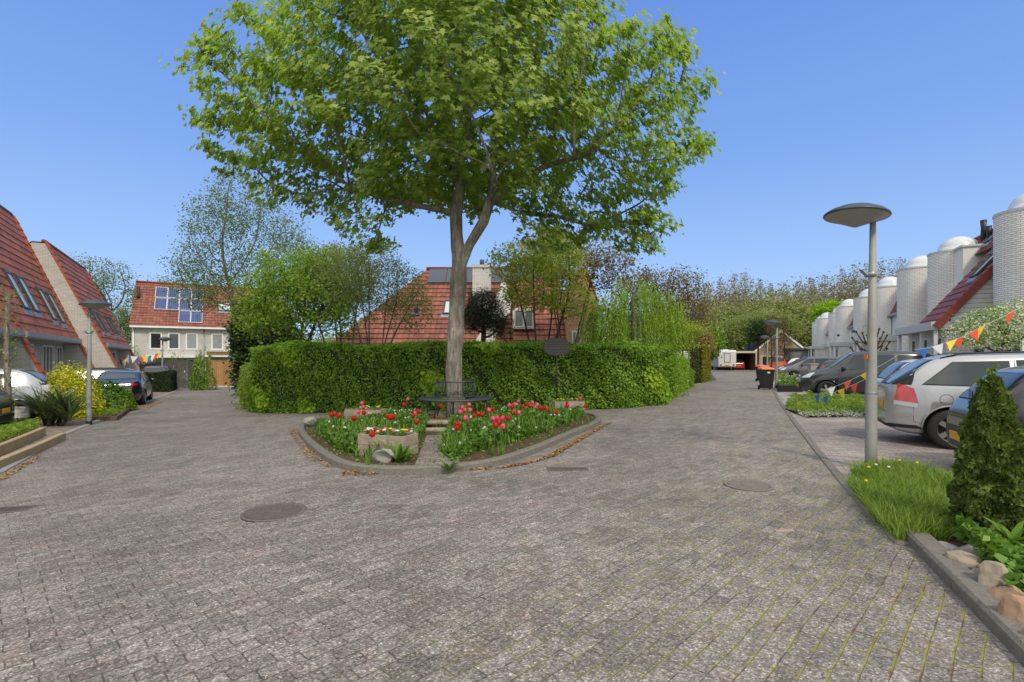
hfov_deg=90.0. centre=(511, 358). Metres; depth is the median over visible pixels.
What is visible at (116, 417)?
brick edging
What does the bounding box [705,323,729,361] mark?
green tree
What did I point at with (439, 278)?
garden house
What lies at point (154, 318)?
brick house
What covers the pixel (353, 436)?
bed greenery
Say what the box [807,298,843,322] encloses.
round green tree
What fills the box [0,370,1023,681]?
road
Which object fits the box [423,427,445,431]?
timber step
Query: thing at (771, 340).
column tree
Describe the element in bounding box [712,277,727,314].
poplar tree
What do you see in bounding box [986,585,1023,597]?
rock
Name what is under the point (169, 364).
board fence
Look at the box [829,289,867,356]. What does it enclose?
tower house
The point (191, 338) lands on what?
window
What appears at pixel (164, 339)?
street lamp
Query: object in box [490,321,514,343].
dark shrub
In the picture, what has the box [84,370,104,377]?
side window
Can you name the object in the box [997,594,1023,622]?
rock
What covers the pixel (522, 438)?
bed weeds
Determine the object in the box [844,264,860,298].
poplar tree
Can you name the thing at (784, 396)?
slab paving
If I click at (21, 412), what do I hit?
plant pot
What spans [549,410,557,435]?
tulip
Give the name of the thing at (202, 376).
climbing bush
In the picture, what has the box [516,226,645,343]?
bronze maple
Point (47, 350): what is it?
window
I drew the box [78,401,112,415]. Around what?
green shrub
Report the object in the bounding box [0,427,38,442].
bed soil
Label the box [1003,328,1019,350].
window
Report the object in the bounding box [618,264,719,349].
bronze tree
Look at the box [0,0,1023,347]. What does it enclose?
sky
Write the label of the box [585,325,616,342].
dark shrub
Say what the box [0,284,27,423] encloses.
young tree
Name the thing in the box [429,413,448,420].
tree platform
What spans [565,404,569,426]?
tulip
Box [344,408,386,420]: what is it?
wooden planter
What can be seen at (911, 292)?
tower house
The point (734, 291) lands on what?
poplar tree
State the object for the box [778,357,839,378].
parked car
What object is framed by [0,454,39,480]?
dry litter
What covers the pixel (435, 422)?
timber step
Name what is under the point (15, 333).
terrace house
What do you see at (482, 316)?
olive tree
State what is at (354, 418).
tulip
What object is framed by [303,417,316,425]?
rock
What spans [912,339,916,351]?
window
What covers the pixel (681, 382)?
dark shrub
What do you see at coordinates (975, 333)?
bunting
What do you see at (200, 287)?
birch tree
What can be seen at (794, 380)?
ground cover
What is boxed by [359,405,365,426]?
tulip
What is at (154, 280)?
bare tree
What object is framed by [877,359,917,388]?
parked car
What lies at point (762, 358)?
window
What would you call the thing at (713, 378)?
ground
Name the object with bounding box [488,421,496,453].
tulip
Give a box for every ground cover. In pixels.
[0,417,41,441]
[92,405,126,415]
[777,374,801,384]
[785,390,864,415]
[786,394,864,414]
[952,512,1023,595]
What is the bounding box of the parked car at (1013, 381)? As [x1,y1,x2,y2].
[946,366,1023,447]
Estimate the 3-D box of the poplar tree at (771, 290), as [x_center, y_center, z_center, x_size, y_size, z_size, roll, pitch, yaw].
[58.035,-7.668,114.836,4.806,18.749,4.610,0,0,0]
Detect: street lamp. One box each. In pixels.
[78,300,112,424]
[158,337,171,365]
[760,335,769,365]
[764,320,780,387]
[823,203,891,463]
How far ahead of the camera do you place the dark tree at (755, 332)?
57.69 m
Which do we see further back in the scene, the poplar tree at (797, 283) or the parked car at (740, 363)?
the poplar tree at (797, 283)
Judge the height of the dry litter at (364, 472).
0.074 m
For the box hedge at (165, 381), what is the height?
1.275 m
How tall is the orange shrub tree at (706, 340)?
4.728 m
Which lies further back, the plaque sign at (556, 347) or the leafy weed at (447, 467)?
the plaque sign at (556, 347)
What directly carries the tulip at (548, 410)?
on the bed soil at (525, 443)
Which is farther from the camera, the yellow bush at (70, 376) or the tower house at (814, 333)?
the tower house at (814, 333)
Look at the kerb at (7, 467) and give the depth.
11.56 m
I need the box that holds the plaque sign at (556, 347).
[543,338,569,400]
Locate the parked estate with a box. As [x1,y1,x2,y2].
[51,367,147,393]
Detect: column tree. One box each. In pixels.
[760,313,782,367]
[775,316,796,362]
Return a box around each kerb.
[0,387,184,473]
[298,412,600,474]
[771,388,909,546]
[906,531,1023,665]
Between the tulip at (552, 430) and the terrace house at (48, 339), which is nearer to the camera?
the tulip at (552, 430)
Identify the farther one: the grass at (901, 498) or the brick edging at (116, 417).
the brick edging at (116, 417)
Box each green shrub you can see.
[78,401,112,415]
[94,374,130,410]
[117,386,137,410]
[231,361,252,409]
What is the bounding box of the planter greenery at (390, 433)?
[364,428,412,435]
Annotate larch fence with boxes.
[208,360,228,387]
[229,360,234,386]
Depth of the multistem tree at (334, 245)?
21.41 m
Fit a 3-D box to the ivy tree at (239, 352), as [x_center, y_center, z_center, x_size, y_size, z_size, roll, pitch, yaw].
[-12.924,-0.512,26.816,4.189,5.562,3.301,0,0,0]
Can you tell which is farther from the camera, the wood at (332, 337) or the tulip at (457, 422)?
the wood at (332, 337)
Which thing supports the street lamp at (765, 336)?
on the parking paving at (837, 440)
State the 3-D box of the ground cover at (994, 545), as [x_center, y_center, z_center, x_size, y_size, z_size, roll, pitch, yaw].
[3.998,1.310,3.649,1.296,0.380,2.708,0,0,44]
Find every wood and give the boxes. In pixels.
[127,328,342,343]
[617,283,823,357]
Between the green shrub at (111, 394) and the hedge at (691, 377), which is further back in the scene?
the hedge at (691, 377)
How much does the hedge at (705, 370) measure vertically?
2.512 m
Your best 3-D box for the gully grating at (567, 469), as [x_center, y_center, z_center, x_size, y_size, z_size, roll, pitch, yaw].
[0.750,1.488,6.923,0.550,0.013,0.160,0,0,0]
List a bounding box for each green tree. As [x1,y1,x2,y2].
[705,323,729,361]
[712,307,809,350]
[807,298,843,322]
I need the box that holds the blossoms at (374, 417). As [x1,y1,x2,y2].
[328,408,411,430]
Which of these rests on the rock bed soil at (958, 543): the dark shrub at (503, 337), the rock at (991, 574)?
the rock at (991, 574)
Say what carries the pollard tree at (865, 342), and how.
on the parking paving at (837, 440)
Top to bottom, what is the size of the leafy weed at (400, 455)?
0.323 m
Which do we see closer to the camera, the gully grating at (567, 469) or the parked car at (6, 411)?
the gully grating at (567, 469)
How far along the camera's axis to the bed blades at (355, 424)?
9.89 m
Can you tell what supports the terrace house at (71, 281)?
on the ground at (713, 378)
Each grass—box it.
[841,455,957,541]
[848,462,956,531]
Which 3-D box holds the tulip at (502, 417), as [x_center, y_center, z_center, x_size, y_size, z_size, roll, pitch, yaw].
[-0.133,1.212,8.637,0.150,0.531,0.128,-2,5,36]
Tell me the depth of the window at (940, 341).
20.16 m
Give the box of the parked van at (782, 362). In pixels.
[768,356,785,369]
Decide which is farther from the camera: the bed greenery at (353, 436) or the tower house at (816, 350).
the tower house at (816, 350)
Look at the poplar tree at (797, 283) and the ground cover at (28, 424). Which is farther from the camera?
the poplar tree at (797, 283)
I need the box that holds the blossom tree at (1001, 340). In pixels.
[931,296,1023,351]
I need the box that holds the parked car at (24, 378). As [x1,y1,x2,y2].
[0,368,56,420]
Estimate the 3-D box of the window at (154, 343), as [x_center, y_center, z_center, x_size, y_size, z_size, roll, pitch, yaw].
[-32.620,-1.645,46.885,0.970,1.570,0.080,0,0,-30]
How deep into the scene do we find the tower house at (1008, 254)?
17.54 m
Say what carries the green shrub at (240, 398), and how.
on the ground at (713, 378)
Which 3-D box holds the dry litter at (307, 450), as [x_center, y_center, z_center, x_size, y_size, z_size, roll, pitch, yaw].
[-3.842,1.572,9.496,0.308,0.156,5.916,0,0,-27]
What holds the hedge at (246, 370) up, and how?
on the ground at (713, 378)
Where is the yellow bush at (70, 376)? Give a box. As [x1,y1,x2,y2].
[31,360,106,420]
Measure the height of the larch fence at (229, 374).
1.970 m
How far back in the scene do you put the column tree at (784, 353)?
59.88 m
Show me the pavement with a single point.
(52, 430)
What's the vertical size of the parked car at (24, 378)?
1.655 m
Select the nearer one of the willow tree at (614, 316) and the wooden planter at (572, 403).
the wooden planter at (572, 403)
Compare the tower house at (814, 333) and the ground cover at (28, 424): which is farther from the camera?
the tower house at (814, 333)
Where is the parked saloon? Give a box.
[96,371,155,404]
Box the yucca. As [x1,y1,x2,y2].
[12,381,109,425]
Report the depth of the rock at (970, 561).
3.54 m
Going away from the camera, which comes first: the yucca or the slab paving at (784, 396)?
the yucca
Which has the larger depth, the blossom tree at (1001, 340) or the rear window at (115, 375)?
the rear window at (115, 375)
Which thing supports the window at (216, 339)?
in the brick house at (154, 318)
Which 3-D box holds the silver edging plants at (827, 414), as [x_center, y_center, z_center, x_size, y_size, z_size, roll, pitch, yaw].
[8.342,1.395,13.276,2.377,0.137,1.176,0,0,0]
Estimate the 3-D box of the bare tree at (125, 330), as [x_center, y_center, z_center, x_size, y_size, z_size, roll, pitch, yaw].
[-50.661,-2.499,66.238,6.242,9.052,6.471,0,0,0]
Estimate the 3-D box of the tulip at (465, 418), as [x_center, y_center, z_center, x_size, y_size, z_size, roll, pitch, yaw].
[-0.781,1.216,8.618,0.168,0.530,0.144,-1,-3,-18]
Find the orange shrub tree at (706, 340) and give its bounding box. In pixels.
[652,321,719,354]
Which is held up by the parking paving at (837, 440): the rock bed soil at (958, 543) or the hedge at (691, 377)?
the rock bed soil at (958, 543)
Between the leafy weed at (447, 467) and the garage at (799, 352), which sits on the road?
the leafy weed at (447, 467)
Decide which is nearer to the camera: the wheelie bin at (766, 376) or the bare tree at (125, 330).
the wheelie bin at (766, 376)
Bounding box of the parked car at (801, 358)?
[778,356,824,369]
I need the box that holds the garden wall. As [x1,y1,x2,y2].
[777,385,802,391]
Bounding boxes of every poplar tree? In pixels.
[703,283,713,316]
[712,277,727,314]
[726,274,742,320]
[737,272,751,316]
[754,278,765,309]
[767,283,773,301]
[781,283,789,311]
[793,281,804,309]
[804,277,816,314]
[816,275,831,305]
[834,268,850,301]
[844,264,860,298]
[858,263,868,287]
[877,261,886,281]
[892,259,901,275]
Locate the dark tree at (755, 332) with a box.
[741,317,773,364]
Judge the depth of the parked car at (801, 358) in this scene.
40.31 m
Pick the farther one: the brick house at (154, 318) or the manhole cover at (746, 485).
the brick house at (154, 318)
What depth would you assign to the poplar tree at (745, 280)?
115.77 m
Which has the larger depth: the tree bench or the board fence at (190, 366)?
the board fence at (190, 366)
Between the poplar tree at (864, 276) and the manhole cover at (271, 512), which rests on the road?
the manhole cover at (271, 512)
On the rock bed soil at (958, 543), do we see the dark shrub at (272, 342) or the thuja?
the thuja
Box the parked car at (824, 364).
[816,360,835,368]
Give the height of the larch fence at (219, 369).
1.970 m
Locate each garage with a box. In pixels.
[715,351,778,369]
[782,348,809,361]
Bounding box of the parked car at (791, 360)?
[785,358,798,364]
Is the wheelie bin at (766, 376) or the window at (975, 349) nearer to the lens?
the window at (975, 349)
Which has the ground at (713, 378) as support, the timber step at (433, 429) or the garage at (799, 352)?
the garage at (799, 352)
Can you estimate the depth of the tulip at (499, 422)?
8.04 m
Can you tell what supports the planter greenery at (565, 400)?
on the wooden planter at (572, 403)
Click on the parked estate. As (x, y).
(96, 372)
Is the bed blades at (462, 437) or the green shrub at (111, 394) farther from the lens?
the green shrub at (111, 394)
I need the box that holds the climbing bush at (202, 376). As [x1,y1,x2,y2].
[188,347,217,390]
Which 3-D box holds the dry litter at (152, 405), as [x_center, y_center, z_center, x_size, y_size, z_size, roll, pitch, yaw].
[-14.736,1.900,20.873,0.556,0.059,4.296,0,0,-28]
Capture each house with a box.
[0,205,94,377]
[0,297,24,336]
[29,239,138,370]
[129,280,268,378]
[333,259,512,347]
[513,264,597,343]
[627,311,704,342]
[743,330,803,355]
[803,312,829,347]
[807,306,837,355]
[812,317,819,345]
[822,299,852,356]
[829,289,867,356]
[852,276,896,351]
[859,255,926,350]
[894,219,992,355]
[952,193,1023,352]
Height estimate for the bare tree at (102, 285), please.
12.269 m
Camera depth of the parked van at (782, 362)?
57.01 m
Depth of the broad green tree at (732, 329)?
78.57 m
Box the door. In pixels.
[790,353,809,358]
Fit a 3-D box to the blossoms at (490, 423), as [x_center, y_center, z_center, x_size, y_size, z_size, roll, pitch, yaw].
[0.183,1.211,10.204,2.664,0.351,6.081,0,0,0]
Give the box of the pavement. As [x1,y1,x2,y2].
[0,385,182,456]
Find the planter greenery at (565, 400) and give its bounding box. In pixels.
[555,398,578,401]
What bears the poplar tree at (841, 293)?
on the ground at (713, 378)
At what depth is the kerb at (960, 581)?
3.15 m
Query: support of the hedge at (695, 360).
on the ground at (713, 378)
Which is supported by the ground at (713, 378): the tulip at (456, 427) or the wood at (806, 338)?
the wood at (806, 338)
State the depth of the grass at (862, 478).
5.99 m
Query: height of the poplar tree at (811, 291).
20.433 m
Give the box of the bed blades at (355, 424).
[313,409,432,458]
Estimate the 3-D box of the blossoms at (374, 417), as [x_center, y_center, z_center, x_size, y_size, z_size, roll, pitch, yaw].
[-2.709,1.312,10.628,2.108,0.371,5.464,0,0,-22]
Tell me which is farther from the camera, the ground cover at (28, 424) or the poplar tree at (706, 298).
the poplar tree at (706, 298)
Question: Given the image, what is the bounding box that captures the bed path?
[415,435,458,464]
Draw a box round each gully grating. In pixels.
[0,504,48,512]
[547,467,588,470]
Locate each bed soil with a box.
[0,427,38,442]
[305,414,594,464]
[786,398,864,415]
[935,533,967,546]
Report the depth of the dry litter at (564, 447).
8.33 m
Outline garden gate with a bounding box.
[172,358,188,387]
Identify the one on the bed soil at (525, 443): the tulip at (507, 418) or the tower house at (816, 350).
the tulip at (507, 418)
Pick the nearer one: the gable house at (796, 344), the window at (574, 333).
the window at (574, 333)
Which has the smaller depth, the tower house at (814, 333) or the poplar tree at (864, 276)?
the tower house at (814, 333)
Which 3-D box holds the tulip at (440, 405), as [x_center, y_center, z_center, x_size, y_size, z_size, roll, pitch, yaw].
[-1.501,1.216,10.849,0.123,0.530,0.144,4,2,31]
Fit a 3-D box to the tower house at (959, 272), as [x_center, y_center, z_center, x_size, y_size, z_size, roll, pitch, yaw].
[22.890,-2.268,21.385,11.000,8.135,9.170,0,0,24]
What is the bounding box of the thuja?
[945,362,1023,536]
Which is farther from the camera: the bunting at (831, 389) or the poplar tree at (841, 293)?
the poplar tree at (841, 293)
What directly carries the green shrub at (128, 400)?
on the shrub bed soil
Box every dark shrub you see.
[239,330,293,401]
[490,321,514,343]
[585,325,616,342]
[638,337,690,397]
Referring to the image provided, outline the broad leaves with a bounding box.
[983,516,1023,541]
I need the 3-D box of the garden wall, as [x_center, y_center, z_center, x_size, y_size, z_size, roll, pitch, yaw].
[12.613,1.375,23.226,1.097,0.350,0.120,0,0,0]
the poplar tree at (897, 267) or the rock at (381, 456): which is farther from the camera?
the poplar tree at (897, 267)
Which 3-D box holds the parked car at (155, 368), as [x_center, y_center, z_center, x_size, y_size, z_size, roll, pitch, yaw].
[-22.527,1.172,32.576,1.694,1.496,3.920,0,0,-30]
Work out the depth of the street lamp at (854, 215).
6.92 m
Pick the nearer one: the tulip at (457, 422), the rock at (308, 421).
the tulip at (457, 422)
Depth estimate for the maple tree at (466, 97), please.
11.43 m
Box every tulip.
[328,412,333,441]
[349,415,356,441]
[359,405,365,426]
[365,430,375,464]
[437,404,442,426]
[452,420,459,447]
[454,424,458,453]
[463,415,468,431]
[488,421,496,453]
[491,423,497,455]
[497,419,503,450]
[497,423,505,455]
[500,415,506,444]
[504,416,512,443]
[545,408,550,432]
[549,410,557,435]
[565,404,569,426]
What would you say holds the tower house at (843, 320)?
on the ground at (713, 378)
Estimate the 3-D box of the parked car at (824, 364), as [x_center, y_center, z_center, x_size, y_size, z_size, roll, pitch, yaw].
[17.024,0.767,25.137,3.721,1.467,1.673,0,0,24]
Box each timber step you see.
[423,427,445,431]
[427,420,449,424]
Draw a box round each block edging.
[0,427,45,455]
[0,433,65,467]
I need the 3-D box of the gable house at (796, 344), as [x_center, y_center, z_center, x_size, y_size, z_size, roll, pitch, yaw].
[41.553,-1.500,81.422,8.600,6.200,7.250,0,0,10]
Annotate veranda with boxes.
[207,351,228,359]
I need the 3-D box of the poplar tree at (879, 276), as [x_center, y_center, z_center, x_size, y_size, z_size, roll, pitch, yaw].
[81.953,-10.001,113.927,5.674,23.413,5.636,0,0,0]
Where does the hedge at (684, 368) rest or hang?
on the ground at (713, 378)
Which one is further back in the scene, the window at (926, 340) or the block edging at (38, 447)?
the window at (926, 340)
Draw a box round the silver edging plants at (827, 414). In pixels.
[798,408,864,416]
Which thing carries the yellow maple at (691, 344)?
on the ground at (713, 378)
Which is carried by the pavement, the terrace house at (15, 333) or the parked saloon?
the parked saloon
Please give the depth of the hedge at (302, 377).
15.32 m
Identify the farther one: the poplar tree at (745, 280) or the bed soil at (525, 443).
the poplar tree at (745, 280)
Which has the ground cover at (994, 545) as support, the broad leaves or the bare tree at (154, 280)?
the broad leaves
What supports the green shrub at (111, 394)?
on the shrub bed soil
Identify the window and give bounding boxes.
[42,345,52,377]
[56,346,62,373]
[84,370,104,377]
[101,372,136,378]
[149,332,161,348]
[168,332,179,349]
[186,333,197,349]
[211,333,222,349]
[572,331,580,343]
[761,356,769,364]
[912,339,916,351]
[919,338,928,352]
[932,336,942,355]
[972,334,983,351]
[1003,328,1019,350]
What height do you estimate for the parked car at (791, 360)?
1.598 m
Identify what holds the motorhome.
on the ground at (713, 378)
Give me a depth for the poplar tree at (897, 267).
117.61 m
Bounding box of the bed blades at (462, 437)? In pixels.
[432,402,583,456]
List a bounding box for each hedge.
[144,370,177,391]
[235,362,259,411]
[246,338,678,413]
[674,355,688,393]
[686,344,703,382]
[686,369,694,388]
[699,343,711,382]
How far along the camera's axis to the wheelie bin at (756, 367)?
33.83 m
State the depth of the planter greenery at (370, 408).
12.23 m
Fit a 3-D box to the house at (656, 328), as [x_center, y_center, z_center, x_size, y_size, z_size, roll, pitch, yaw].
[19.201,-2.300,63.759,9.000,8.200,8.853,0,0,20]
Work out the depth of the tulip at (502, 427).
7.56 m
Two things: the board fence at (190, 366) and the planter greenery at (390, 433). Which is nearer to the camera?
the planter greenery at (390, 433)
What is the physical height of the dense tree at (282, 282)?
6.750 m
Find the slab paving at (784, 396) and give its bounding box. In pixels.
[779,393,805,400]
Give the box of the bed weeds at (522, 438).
[302,413,595,464]
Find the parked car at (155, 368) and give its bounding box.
[142,366,170,371]
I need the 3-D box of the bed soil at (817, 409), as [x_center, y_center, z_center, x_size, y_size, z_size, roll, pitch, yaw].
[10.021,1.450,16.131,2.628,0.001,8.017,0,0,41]
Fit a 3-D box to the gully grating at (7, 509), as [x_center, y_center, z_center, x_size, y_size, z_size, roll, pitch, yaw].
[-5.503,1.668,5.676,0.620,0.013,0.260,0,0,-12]
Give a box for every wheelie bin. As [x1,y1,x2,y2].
[755,365,769,380]
[757,367,774,388]
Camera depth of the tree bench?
12.04 m
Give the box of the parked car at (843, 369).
[797,351,931,394]
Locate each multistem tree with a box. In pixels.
[284,239,385,343]
[308,235,437,344]
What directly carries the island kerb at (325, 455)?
on the ground at (713, 378)
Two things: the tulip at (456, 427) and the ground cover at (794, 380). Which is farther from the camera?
the ground cover at (794, 380)
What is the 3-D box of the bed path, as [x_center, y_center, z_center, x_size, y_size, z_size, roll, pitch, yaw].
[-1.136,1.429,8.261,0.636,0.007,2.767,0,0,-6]
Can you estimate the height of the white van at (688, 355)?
1.980 m
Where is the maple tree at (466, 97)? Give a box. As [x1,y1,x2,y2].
[157,0,725,417]
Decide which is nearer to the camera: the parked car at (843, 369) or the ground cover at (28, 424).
the ground cover at (28, 424)
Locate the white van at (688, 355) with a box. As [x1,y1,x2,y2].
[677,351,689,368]
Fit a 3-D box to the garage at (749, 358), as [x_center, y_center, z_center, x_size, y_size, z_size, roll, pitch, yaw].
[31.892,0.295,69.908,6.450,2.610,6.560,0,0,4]
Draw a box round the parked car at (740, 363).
[735,359,744,369]
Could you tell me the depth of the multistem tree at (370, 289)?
18.26 m
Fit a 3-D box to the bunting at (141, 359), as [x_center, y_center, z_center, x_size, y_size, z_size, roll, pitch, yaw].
[-23.116,-0.005,31.830,2.251,0.986,0.271,0,0,-24]
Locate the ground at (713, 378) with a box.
[179,367,739,384]
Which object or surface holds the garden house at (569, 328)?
on the ground at (713, 378)
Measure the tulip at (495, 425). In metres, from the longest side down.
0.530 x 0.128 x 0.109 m
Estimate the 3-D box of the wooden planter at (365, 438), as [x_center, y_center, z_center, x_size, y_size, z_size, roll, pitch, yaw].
[-1.905,1.310,7.881,0.813,0.324,0.420,0,0,21]
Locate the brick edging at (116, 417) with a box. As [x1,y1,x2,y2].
[85,408,130,420]
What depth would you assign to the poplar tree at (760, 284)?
115.23 m
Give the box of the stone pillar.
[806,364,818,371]
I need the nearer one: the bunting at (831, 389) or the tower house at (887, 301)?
the bunting at (831, 389)
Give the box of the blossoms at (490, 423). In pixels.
[444,403,570,445]
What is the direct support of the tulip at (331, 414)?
on the bed soil at (525, 443)
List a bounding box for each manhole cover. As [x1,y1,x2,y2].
[240,503,306,521]
[723,479,773,490]
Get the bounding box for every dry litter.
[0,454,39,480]
[137,401,160,409]
[288,428,335,469]
[341,466,491,475]
[496,422,610,468]
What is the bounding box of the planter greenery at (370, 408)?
[348,406,381,409]
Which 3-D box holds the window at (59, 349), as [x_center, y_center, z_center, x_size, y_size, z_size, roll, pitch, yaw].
[-22.711,0.595,25.709,0.120,2.450,1.200,0,0,-30]
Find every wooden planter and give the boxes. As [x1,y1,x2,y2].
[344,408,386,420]
[358,431,417,454]
[552,400,584,411]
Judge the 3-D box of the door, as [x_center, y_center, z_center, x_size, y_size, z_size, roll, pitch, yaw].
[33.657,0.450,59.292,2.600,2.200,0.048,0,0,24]
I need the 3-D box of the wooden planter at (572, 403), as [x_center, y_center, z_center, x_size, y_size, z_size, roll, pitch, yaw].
[1.505,1.290,13.748,0.806,0.314,0.400,0,0,-7]
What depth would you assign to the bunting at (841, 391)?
13.12 m
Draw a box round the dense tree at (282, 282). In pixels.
[225,239,371,344]
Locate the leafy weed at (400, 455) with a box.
[365,438,427,462]
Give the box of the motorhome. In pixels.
[711,349,735,369]
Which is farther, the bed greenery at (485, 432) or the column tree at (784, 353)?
the column tree at (784, 353)
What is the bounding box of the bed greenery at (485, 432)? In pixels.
[438,402,584,460]
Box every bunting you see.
[119,351,161,365]
[797,356,895,405]
[808,372,877,404]
[914,306,1022,357]
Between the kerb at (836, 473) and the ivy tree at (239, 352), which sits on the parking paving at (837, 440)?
the kerb at (836, 473)
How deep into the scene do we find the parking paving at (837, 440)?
8.76 m
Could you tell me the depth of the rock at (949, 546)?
3.85 m
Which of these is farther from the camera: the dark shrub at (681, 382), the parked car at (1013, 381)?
the dark shrub at (681, 382)
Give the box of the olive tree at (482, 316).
[464,284,516,341]
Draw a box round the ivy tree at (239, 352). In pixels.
[219,297,299,394]
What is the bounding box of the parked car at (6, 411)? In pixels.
[0,389,12,423]
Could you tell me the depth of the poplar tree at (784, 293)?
112.97 m
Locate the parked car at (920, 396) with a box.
[877,351,1023,449]
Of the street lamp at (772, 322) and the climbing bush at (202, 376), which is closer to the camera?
the street lamp at (772, 322)
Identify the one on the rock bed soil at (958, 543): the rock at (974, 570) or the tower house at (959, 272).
the rock at (974, 570)
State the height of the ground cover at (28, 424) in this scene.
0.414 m
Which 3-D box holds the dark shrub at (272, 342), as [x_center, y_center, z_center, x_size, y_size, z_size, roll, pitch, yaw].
[-10.116,0.275,22.556,2.951,3.350,2.231,0,0,0]
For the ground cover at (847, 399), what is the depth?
15.40 m
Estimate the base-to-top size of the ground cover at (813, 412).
0.234 m
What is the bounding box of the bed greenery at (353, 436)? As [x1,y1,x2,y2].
[315,407,429,457]
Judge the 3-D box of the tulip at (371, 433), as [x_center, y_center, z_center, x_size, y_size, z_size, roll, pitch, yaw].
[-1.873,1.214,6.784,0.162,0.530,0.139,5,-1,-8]
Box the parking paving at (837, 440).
[773,379,1023,672]
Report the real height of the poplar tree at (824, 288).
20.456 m
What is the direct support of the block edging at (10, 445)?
on the pavement
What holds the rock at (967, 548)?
on the rock bed soil at (958, 543)
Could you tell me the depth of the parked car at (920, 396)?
8.68 m
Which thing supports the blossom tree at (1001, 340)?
on the ground at (713, 378)
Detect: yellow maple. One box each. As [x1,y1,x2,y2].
[481,233,608,341]
[645,313,710,356]
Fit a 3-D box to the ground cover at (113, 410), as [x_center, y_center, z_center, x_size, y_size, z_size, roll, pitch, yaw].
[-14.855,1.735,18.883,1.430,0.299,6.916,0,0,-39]
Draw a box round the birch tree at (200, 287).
[153,161,322,374]
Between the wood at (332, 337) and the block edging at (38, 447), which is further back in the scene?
the wood at (332, 337)
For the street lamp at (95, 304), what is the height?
3.830 m
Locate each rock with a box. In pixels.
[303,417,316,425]
[372,449,393,462]
[938,541,958,550]
[944,550,982,569]
[958,544,983,560]
[971,568,977,575]
[978,560,1007,587]
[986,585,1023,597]
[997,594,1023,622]
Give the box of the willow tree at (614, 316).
[578,274,694,383]
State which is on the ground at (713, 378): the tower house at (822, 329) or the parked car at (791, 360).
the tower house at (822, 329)
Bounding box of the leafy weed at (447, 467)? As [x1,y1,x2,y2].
[438,456,464,470]
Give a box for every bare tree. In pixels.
[69,251,147,338]
[111,306,131,345]
[115,271,191,310]
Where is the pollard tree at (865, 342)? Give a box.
[841,322,895,351]
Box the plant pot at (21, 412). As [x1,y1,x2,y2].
[15,406,29,421]
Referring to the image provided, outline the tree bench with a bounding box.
[418,380,492,417]
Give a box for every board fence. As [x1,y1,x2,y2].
[139,360,171,370]
[189,360,199,387]
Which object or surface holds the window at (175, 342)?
in the brick house at (154, 318)

